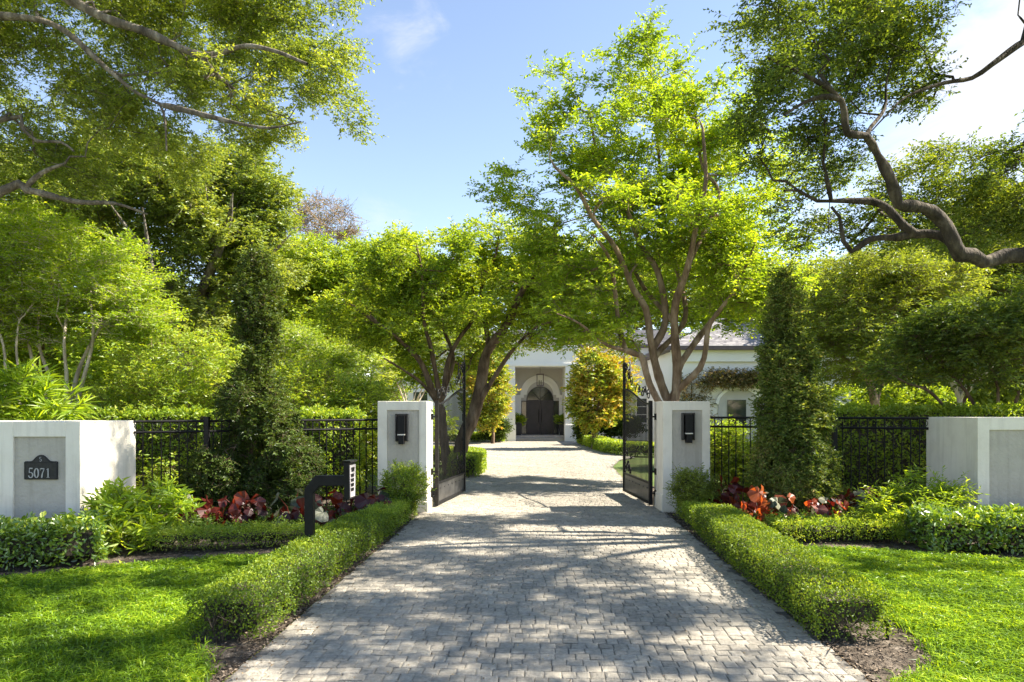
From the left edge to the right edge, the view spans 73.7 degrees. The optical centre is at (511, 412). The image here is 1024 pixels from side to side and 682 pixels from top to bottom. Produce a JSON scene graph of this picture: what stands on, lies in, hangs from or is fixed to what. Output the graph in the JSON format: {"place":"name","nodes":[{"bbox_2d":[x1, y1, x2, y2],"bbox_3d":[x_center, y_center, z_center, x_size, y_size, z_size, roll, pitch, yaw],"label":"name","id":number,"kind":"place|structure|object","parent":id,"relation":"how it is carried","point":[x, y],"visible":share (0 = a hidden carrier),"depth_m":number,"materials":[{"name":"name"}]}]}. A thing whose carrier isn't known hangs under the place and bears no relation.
{"place":"outdoors","nodes":[
{"label":"outdoors","id":0,"kind":"place"},
{"bbox_2d":[0,552,278,681],"bbox_3d":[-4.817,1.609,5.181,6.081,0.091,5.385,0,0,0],"label":"grass","id":1,"kind":"structure","parent":0,"point":[115,601],"depth_m":5.26,"materials":[{"name":"green plant"}]},
{"bbox_2d":[0,0,1023,380],"label":"sky","id":2,"kind":"structure","parent":0,"point":[444,102],"materials":[{"name":"blue"}]},
{"bbox_2d":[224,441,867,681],"bbox_3d":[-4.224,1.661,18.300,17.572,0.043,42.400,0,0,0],"label":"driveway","id":3,"kind":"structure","parent":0,"point":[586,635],"depth_m":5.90,"materials":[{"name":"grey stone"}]},
{"bbox_2d":[345,312,491,403],"bbox_3d":[-4.246,-1.633,30.263,7.110,6.580,4.388,0,0,-16],"label":"garden tree","id":4,"kind":"object","parent":3,"relation":"on","point":[397,392],"visible":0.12,"depth_m":29.76,"materials":[{"name":"green plant"}]},
{"bbox_2d":[431,354,465,504],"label":"entrance gate","id":5,"kind":"structure","parent":3,"relation":"on","point":[448,487],"depth_m":12.84,"materials":[{"name":"black metal"}]},
{"bbox_2d":[433,431,504,441],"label":"court hedge","id":6,"kind":"object","parent":3,"relation":"on","point":[475,436],"visible":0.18,"depth_m":38.55,"materials":[{"name":"green plant"}]},
{"bbox_2d":[455,344,520,443],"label":"magnolia","id":7,"kind":"object","parent":3,"relation":"on","point":[496,403],"visible":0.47,"depth_m":35.99,"materials":[{"name":"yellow plant"}]},
{"bbox_2d":[476,417,514,441],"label":"house shrub","id":8,"kind":"object","parent":3,"relation":"on","point":[500,434],"visible":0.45,"depth_m":37.69,"materials":[{"name":"green plant"}]},
{"bbox_2d":[560,338,643,448],"bbox_3d":[4.165,-0.897,31.114,3.726,5.113,3.442,0,0,-27],"label":"magnolia","id":9,"kind":"object","parent":3,"relation":"on","point":[601,384],"visible":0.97,"depth_m":30.48,"materials":[{"name":"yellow plant"}]},
{"bbox_2d":[623,355,656,504],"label":"entrance gate","id":10,"kind":"structure","parent":3,"relation":"on","point":[639,487],"depth_m":12.95,"materials":[{"name":"black metal"}]},
{"bbox_2d":[221,441,870,681],"bbox_3d":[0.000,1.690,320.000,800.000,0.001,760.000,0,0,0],"label":"ground","id":11,"kind":"structure","parent":0,"point":[618,467],"depth_m":17.27,"materials":[{"name":"brown soil"}]},
{"bbox_2d":[0,420,135,518],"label":"entry wall","id":12,"kind":"structure","parent":11,"relation":"on","point":[88,456],"depth_m":8.53,"materials":[{"name":"white paint"}]},
{"bbox_2d":[24,455,57,479],"bbox_3d":[-5.873,0.679,8.512,0.410,0.307,0.030,0,0,0],"label":"house number plaque","id":13,"kind":"object","parent":12,"relation":"attached to","point":[40,467],"visible":1,"depth_m":8.51,"materials":[{"name":"grey metal"}]},
{"bbox_2d":[0,194,242,406],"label":"garden tree","id":14,"kind":"object","parent":11,"relation":"on","point":[53,354],"visible":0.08,"depth_m":27.81,"materials":[{"name":"green plant"}]},
{"bbox_2d":[0,114,316,385],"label":"garden tree","id":15,"kind":"object","parent":11,"relation":"on","point":[227,223],"visible":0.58,"depth_m":19.89,"materials":[{"name":"green plant"}]},
{"bbox_2d":[0,486,434,681],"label":"planting bed","id":16,"kind":"object","parent":11,"relation":"on","point":[126,556],"visible":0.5,"depth_m":7.53,"materials":[{"name":"soil"}]},
{"bbox_2d":[0,237,76,415],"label":"crape myrtle","id":17,"kind":"object","parent":16,"relation":"on","point":[6,271],"visible":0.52,"depth_m":12.79,"materials":[{"name":"green plant"}]},
{"bbox_2d":[0,355,104,419],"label":"strap leaved plant","id":18,"kind":"object","parent":16,"relation":"on","point":[34,395],"visible":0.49,"depth_m":11.58,"materials":[{"name":"green plant"}]},
{"bbox_2d":[0,507,122,571],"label":"leafy hedge","id":19,"kind":"object","parent":16,"relation":"on","point":[61,536],"visible":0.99,"depth_m":7.29,"materials":[{"name":"green plant"}]},
{"bbox_2d":[0,192,191,405],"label":"crape myrtle","id":20,"kind":"object","parent":16,"relation":"on","point":[66,258],"visible":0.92,"depth_m":13.11,"materials":[{"name":"green plant"}]},
{"bbox_2d":[80,474,204,557],"bbox_3d":[-4.623,1.297,8.437,1.392,1.059,1.471,0,0,0],"label":"broadleaf shrub","id":21,"kind":"object","parent":16,"relation":"on","point":[123,506],"visible":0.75,"depth_m":8.35,"materials":[{"name":"green plant"}]},
{"bbox_2d":[72,316,283,500],"bbox_3d":[-6.620,-0.003,13.620,3.587,3.929,3.250,0,0,38],"label":"garden shrub","id":22,"kind":"object","parent":16,"relation":"on","point":[176,393],"visible":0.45,"depth_m":13.39,"materials":[{"name":"green plant"}]},
{"bbox_2d":[0,402,374,498],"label":"garden hedge","id":23,"kind":"object","parent":16,"relation":"on","point":[127,412],"visible":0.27,"depth_m":12.78,"materials":[{"name":"green plant"}]},
{"bbox_2d":[0,0,385,217],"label":"live oak","id":24,"kind":"object","parent":16,"relation":"on","point":[256,26],"visible":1,"depth_m":10.76,"materials":[{"name":"green plant"}]},
{"bbox_2d":[176,494,220,524],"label":"copper leaved plant","id":25,"kind":"object","parent":16,"relation":"on","point":[206,506],"visible":0.39,"depth_m":9.39,"materials":[{"name":"red plant"}]},
{"bbox_2d":[124,514,320,552],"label":"border hedge","id":26,"kind":"object","parent":16,"relation":"on","point":[253,533],"visible":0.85,"depth_m":8.24,"materials":[{"name":"green plant"}]},
{"bbox_2d":[201,500,244,529],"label":"copper leaved plant","id":27,"kind":"object","parent":16,"relation":"on","point":[222,505],"visible":0.51,"depth_m":9.18,"materials":[{"name":"red plant"}]},
{"bbox_2d":[217,491,267,530],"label":"copper leaved plant","id":28,"kind":"object","parent":16,"relation":"on","point":[238,501],"visible":0.68,"depth_m":9.26,"materials":[{"name":"red plant"}]},
{"bbox_2d":[174,243,328,512],"bbox_3d":[-3.954,-0.459,10.480,2.311,4.284,1.474,0,0,0],"label":"columnar shrub","id":29,"kind":"object","parent":16,"relation":"on","point":[286,466],"visible":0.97,"depth_m":10.28,"materials":[{"name":"green plant"}]},
{"bbox_2d":[134,417,377,517],"bbox_3d":[-3.805,0.855,10.850,3.895,1.590,0.098,0,0,-36],"label":"iron fence","id":30,"kind":"object","parent":16,"relation":"on","point":[206,431],"visible":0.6,"depth_m":10.32,"materials":[{"name":"black metal"}]},
{"bbox_2d":[174,499,399,539],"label":"undergrowth","id":31,"kind":"object","parent":16,"relation":"on","point":[269,514],"visible":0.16,"depth_m":9.18,"materials":[{"name":"green plant"}]},
{"bbox_2d":[183,508,394,643],"bbox_3d":[-1.980,1.457,6.959,0.826,0.414,4.540,0,0,4],"label":"clipped hedge","id":32,"kind":"object","parent":16,"relation":"on","point":[254,596],"visible":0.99,"depth_m":5.71,"materials":[{"name":"green plant"}]},
{"bbox_2d":[267,488,315,530],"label":"copper leaved plant","id":33,"kind":"object","parent":16,"relation":"on","point":[293,514],"visible":0.4,"depth_m":9.22,"materials":[{"name":"red plant"}]},
{"bbox_2d":[291,496,348,532],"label":"copper leaved plant","id":34,"kind":"object","parent":16,"relation":"on","point":[321,517],"visible":0.47,"depth_m":8.97,"materials":[{"name":"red plant"}]},
{"bbox_2d":[304,459,357,543],"bbox_3d":[-1.941,1.078,7.296,0.534,1.143,0.247,0,0,0],"label":"keypad post","id":35,"kind":"object","parent":16,"relation":"on","point":[346,480],"visible":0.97,"depth_m":7.25,"materials":[{"name":"black metal"}]},
{"bbox_2d":[270,353,398,495],"bbox_3d":[-4.018,0.265,14.290,3.573,3.043,2.829,0,0,0],"label":"garden shrub","id":36,"kind":"object","parent":16,"relation":"on","point":[344,397],"visible":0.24,"depth_m":14.00,"materials":[{"name":"green plant"}]},
{"bbox_2d":[315,488,365,519],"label":"copper leaved plant","id":37,"kind":"object","parent":16,"relation":"on","point":[338,502],"visible":0.45,"depth_m":9.79,"materials":[{"name":"red plant"}]},
{"bbox_2d":[353,487,394,513],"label":"copper leaved plant","id":38,"kind":"object","parent":16,"relation":"on","point":[362,500],"visible":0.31,"depth_m":9.96,"materials":[{"name":"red plant"}]},
{"bbox_2d":[363,497,418,535],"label":"young hedge","id":39,"kind":"object","parent":16,"relation":"on","point":[399,506],"visible":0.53,"depth_m":9.81,"materials":[{"name":"green plant"}]},
{"bbox_2d":[375,459,437,519],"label":"round shrub","id":40,"kind":"object","parent":16,"relation":"on","point":[408,480],"visible":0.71,"depth_m":10.48,"materials":[{"name":"green plant"}]},
{"bbox_2d":[102,282,351,409],"bbox_3d":[-14.058,-2.360,33.768,13.114,8.044,8.454,0,0,15],"label":"garden tree","id":41,"kind":"object","parent":11,"relation":"on","point":[150,395],"depth_m":31.79,"materials":[{"name":"green plant"}]},
{"bbox_2d":[239,319,403,404],"bbox_3d":[-6.152,-0.706,21.910,5.795,4.723,4.050,0,0,0],"label":"garden tree","id":42,"kind":"object","parent":11,"relation":"on","point":[306,340],"visible":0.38,"depth_m":21.11,"materials":[{"name":"green plant"}]},
{"bbox_2d":[289,188,366,340],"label":"garden tree","id":43,"kind":"object","parent":11,"relation":"on","point":[318,217],"visible":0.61,"depth_m":41.60,"materials":[{"name":"brown plant"}]},
{"bbox_2d":[228,220,433,388],"bbox_3d":[-6.807,-2.856,25.512,7.489,9.028,6.690,0,0,23],"label":"garden tree","id":44,"kind":"object","parent":11,"relation":"on","point":[330,264],"visible":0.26,"depth_m":24.09,"materials":[{"name":"green plant"}]},
{"bbox_2d":[283,237,501,380],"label":"garden tree","id":45,"kind":"object","parent":11,"relation":"on","point":[447,304],"depth_m":55.85,"materials":[{"name":"green plant"}]},
{"bbox_2d":[378,401,433,514],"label":"gate pillar","id":46,"kind":"structure","parent":11,"relation":"on","point":[417,447],"depth_m":11.38,"materials":[{"name":"white paint"}]},
{"bbox_2d":[395,414,408,443],"bbox_3d":[-1.830,0.269,11.307,0.210,0.505,0.141,0,0,0],"label":"wall lamp","id":47,"kind":"object","parent":46,"relation":"attached to","point":[401,428],"visible":1,"depth_m":11.26,"materials":[{"name":"metal"}]},
{"bbox_2d":[360,383,458,440],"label":"house shrub","id":48,"kind":"object","parent":11,"relation":"on","point":[366,408],"visible":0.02,"depth_m":33.90,"materials":[{"name":"green plant"}]},
{"bbox_2d":[364,445,487,477],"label":"court hedge","id":49,"kind":"object","parent":11,"relation":"on","point":[476,461],"visible":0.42,"depth_m":17.65,"materials":[{"name":"green plant"}]},
{"bbox_2d":[310,208,620,474],"bbox_3d":[-1.149,-1.986,19.051,8.657,7.585,5.616,0,0,0],"label":"shade tree","id":50,"kind":"object","parent":11,"relation":"on","point":[424,287],"visible":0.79,"depth_m":18.27,"materials":[{"name":"green plant"}]},
{"bbox_2d":[0,309,1022,411],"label":"treeline","id":51,"kind":"object","parent":11,"relation":"on","point":[988,402],"visible":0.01,"depth_m":34.99,"materials":[{"name":"green plant"}]},
{"bbox_2d":[0,486,1023,681],"bbox_3d":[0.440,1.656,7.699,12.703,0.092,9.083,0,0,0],"label":"mulch","id":52,"kind":"object","parent":11,"relation":"on","point":[672,515],"visible":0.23,"depth_m":5.10,"materials":[{"name":"brown soil"}]},
{"bbox_2d":[664,462,727,518],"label":"round shrub","id":53,"kind":"object","parent":52,"relation":"on","point":[692,486],"visible":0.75,"depth_m":10.45,"materials":[{"name":"green plant"}]},
{"bbox_2d":[674,494,723,524],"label":"young hedge","id":54,"kind":"object","parent":52,"relation":"on","point":[689,510],"visible":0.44,"depth_m":10.13,"materials":[{"name":"green plant"}]},
{"bbox_2d":[707,475,742,505],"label":"copper leaved plant","id":55,"kind":"object","parent":52,"relation":"on","point":[734,481],"visible":0.27,"depth_m":10.37,"materials":[{"name":"red plant"}]},
{"bbox_2d":[710,414,755,501],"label":"garden shrub","id":56,"kind":"object","parent":52,"relation":"on","point":[739,453],"visible":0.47,"depth_m":12.52,"materials":[{"name":"green plant"}]},
{"bbox_2d":[708,484,765,513],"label":"copper leaved plant","id":57,"kind":"object","parent":52,"relation":"on","point":[732,490],"visible":0.23,"depth_m":9.93,"materials":[{"name":"red plant"}]},
{"bbox_2d":[739,485,786,527],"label":"copper leaved plant","id":58,"kind":"object","parent":52,"relation":"on","point":[754,494],"visible":0.57,"depth_m":9.54,"materials":[{"name":"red plant"}]},
{"bbox_2d":[759,493,796,525],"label":"copper leaved plant","id":59,"kind":"object","parent":52,"relation":"on","point":[779,502],"visible":0.48,"depth_m":9.36,"materials":[{"name":"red plant"}]},
{"bbox_2d":[690,503,895,643],"bbox_3d":[2.598,1.448,7.129,0.816,0.432,5.025,0,0,4],"label":"clipped hedge","id":60,"kind":"object","parent":52,"relation":"on","point":[823,596],"visible":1,"depth_m":5.72,"materials":[{"name":"green plant"}]},
{"bbox_2d":[741,257,852,515],"bbox_3d":[4.343,-0.281,10.413,1.714,4.104,1.386,0,0,0],"label":"columnar shrub","id":61,"kind":"object","parent":52,"relation":"on","point":[788,444],"visible":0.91,"depth_m":10.15,"materials":[{"name":"green plant"}]},
{"bbox_2d":[787,498,828,522],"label":"copper leaved plant","id":62,"kind":"object","parent":52,"relation":"on","point":[822,509],"visible":0.27,"depth_m":9.45,"materials":[{"name":"red plant"}]},
{"bbox_2d":[721,498,900,536],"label":"undergrowth","id":63,"kind":"object","parent":52,"relation":"on","point":[843,510],"visible":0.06,"depth_m":9.68,"materials":[{"name":"green plant"}]},
{"bbox_2d":[710,414,928,510],"bbox_3d":[4.827,0.835,11.175,3.410,1.630,0.094,0,0,27],"label":"iron fence","id":64,"kind":"object","parent":52,"relation":"on","point":[834,436],"visible":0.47,"depth_m":10.88,"materials":[{"name":"black metal"}]},
{"bbox_2d":[810,497,848,523],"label":"copper leaved plant","id":65,"kind":"object","parent":52,"relation":"on","point":[822,500],"visible":0.39,"depth_m":9.49,"materials":[{"name":"red plant"}]},
{"bbox_2d":[761,506,908,542],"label":"border hedge","id":66,"kind":"object","parent":52,"relation":"on","point":[803,524],"visible":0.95,"depth_m":8.70,"materials":[{"name":"green plant"}]},
{"bbox_2d":[831,487,875,513],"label":"copper leaved plant","id":67,"kind":"object","parent":52,"relation":"on","point":[854,494],"visible":0.41,"depth_m":9.94,"materials":[{"name":"red plant"}]},
{"bbox_2d":[699,0,1023,268],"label":"live oak","id":68,"kind":"object","parent":52,"relation":"on","point":[883,30],"visible":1,"depth_m":9.68,"materials":[{"name":"green plant"}]},
{"bbox_2d":[848,487,893,508],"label":"shrub","id":69,"kind":"object","parent":52,"relation":"on","point":[864,489],"visible":0.1,"depth_m":10.18,"materials":[{"name":"green plant"}]},
{"bbox_2d":[884,619,891,639],"bbox_3d":[2.751,1.595,5.000,0.049,0.150,0.052,0,0,0],"label":"garden spike","id":70,"kind":"object","parent":52,"relation":"on","point":[887,636],"visible":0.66,"depth_m":4.99,"materials":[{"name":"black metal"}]},
{"bbox_2d":[761,400,1023,501],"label":"garden hedge","id":71,"kind":"object","parent":52,"relation":"on","point":[852,409],"visible":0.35,"depth_m":12.56,"materials":[{"name":"green plant"}]},
{"bbox_2d":[842,464,988,540],"bbox_3d":[5.322,1.212,9.095,1.808,1.074,1.460,0,0,0],"label":"tiered shrub","id":72,"kind":"object","parent":52,"relation":"on","point":[948,495],"visible":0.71,"depth_m":9.00,"materials":[{"name":"green plant"}]},
{"bbox_2d":[847,272,1023,412],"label":"tree","id":73,"kind":"object","parent":52,"relation":"on","point":[928,339],"visible":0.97,"depth_m":12.65,"materials":[{"name":"green plant"}]},
{"bbox_2d":[894,502,1023,554],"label":"leafy hedge","id":74,"kind":"object","parent":52,"relation":"on","point":[941,525],"visible":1,"depth_m":8.00,"materials":[{"name":"green plant"}]},
{"bbox_2d":[570,412,644,441],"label":"house shrub","id":75,"kind":"object","parent":11,"relation":"on","point":[616,430],"visible":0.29,"depth_m":35.46,"materials":[{"name":"green plant"}]},
{"bbox_2d":[368,319,854,441],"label":"house","id":76,"kind":"structure","parent":11,"relation":"on","point":[540,407],"depth_m":39.60,"materials":[{"name":"paint"}]},
{"bbox_2d":[412,391,428,400],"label":"window","id":77,"kind":"structure","parent":76,"relation":"in","point":[425,397],"depth_m":41.38,"materials":[{"name":"glass"}]},
{"bbox_2d":[515,412,526,434],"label":"potted plant","id":78,"kind":"object","parent":76,"relation":"on","point":[520,419],"visible":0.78,"depth_m":40.70,"materials":[{"name":"green plant"}]},
{"bbox_2d":[527,401,539,433],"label":"door","id":79,"kind":"structure","parent":76,"relation":"in","point":[533,407],"depth_m":42.11,"materials":[{"name":"paint"}]},
{"bbox_2d":[536,374,543,385],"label":"hanging lantern","id":80,"kind":"object","parent":76,"relation":"hanging from","point":[541,380],"visible":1,"depth_m":40.79,"materials":[{"name":"black metal"}]},
{"bbox_2d":[527,387,552,399],"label":"transom window","id":81,"kind":"structure","parent":76,"relation":"in","point":[539,392],"depth_m":42.17,"materials":[{"name":"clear glass"}]},
{"bbox_2d":[540,401,552,433],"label":"door","id":82,"kind":"structure","parent":76,"relation":"in","point":[546,407],"depth_m":42.11,"materials":[{"name":"paint"}]},
{"bbox_2d":[553,413,563,434],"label":"potted plant","id":83,"kind":"object","parent":76,"relation":"on","point":[559,419],"visible":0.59,"depth_m":40.70,"materials":[{"name":"green plant"}]},
{"bbox_2d":[637,397,646,423],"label":"window","id":84,"kind":"structure","parent":76,"relation":"in","point":[643,398],"depth_m":41.38,"materials":[{"name":"glass"}]},
{"bbox_2d":[727,400,745,425],"bbox_3d":[11.333,0.052,34.429,0.938,1.397,0.039,0,0,0],"label":"arch window","id":85,"kind":"structure","parent":76,"relation":"in","point":[736,408],"depth_m":34.41,"materials":[{"name":"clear glass"}]},
{"bbox_2d":[679,365,805,430],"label":"wall vine","id":86,"kind":"object","parent":76,"relation":"attached to","point":[744,379],"depth_m":34.09,"materials":[{"name":"green plant"}]},
{"bbox_2d":[462,0,827,401],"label":"shade tree","id":87,"kind":"object","parent":11,"relation":"on","point":[732,297],"visible":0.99,"depth_m":14.96,"materials":[{"name":"green plant"}]},
{"bbox_2d":[477,237,820,329],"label":"garden tree","id":88,"kind":"object","parent":11,"relation":"on","point":[668,289],"visible":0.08,"depth_m":58.70,"materials":[{"name":"green plant"}]},
{"bbox_2d":[576,434,754,455],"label":"court hedge","id":89,"kind":"object","parent":11,"relation":"on","point":[604,444],"visible":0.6,"depth_m":28.02,"materials":[{"name":"green plant"}]},
{"bbox_2d":[653,401,709,512],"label":"gate pillar","id":90,"kind":"structure","parent":11,"relation":"on","point":[671,447],"depth_m":11.43,"materials":[{"name":"white paint"}]},
{"bbox_2d":[681,413,694,442],"bbox_3d":[2.938,0.251,11.357,0.210,0.502,0.141,0,0,0],"label":"wall lamp","id":91,"kind":"object","parent":90,"relation":"attached to","point":[687,427],"visible":1,"depth_m":11.32,"materials":[{"name":"metal"}]},
{"bbox_2d":[711,270,874,329],"bbox_3d":[17.041,-3.516,40.054,10.512,10.357,10.024,0,0,0],"label":"garden tree","id":92,"kind":"object","parent":11,"relation":"on","point":[800,292],"depth_m":37.39,"materials":[{"name":"green plant"}]},
{"bbox_2d":[793,236,999,406],"bbox_3d":[11.329,-1.902,20.887,6.670,7.076,4.528,0,0,0],"label":"garden tree","id":93,"kind":"object","parent":11,"relation":"on","point":[904,281],"visible":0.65,"depth_m":20.12,"materials":[{"name":"green plant"}]},
{"bbox_2d":[823,377,977,408],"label":"house shrub","id":94,"kind":"object","parent":11,"relation":"on","point":[940,391],"visible":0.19,"depth_m":26.57,"materials":[{"name":"green plant"}]},
{"bbox_2d":[785,191,1023,406],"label":"garden tree","id":95,"kind":"object","parent":11,"relation":"on","point":[817,270],"visible":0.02,"depth_m":34.98,"materials":[{"name":"green plant"}]},
{"bbox_2d":[854,199,1023,405],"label":"garden tree","id":96,"kind":"object","parent":11,"relation":"on","point":[1013,268],"visible":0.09,"depth_m":23.23,"materials":[{"name":"green plant"}]},
{"bbox_2d":[926,417,1023,510],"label":"entry wall","id":97,"kind":"structure","parent":11,"relation":"on","point":[988,452],"depth_m":9.33,"materials":[{"name":"white paint"}]},
{"bbox_2d":[224,458,872,681],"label":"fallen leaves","id":98,"kind":"object","parent":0,"point":[529,600],"visible":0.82,"depth_m":5.43,"materials":[{"name":"brown plant"}]},
{"bbox_2d":[797,542,1023,681],"bbox_3d":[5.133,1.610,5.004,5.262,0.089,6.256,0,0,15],"label":"grass","id":99,"kind":"structure","parent":0,"point":[928,589],"depth_m":5.70,"materials":[{"name":"green plant"}]}
]}

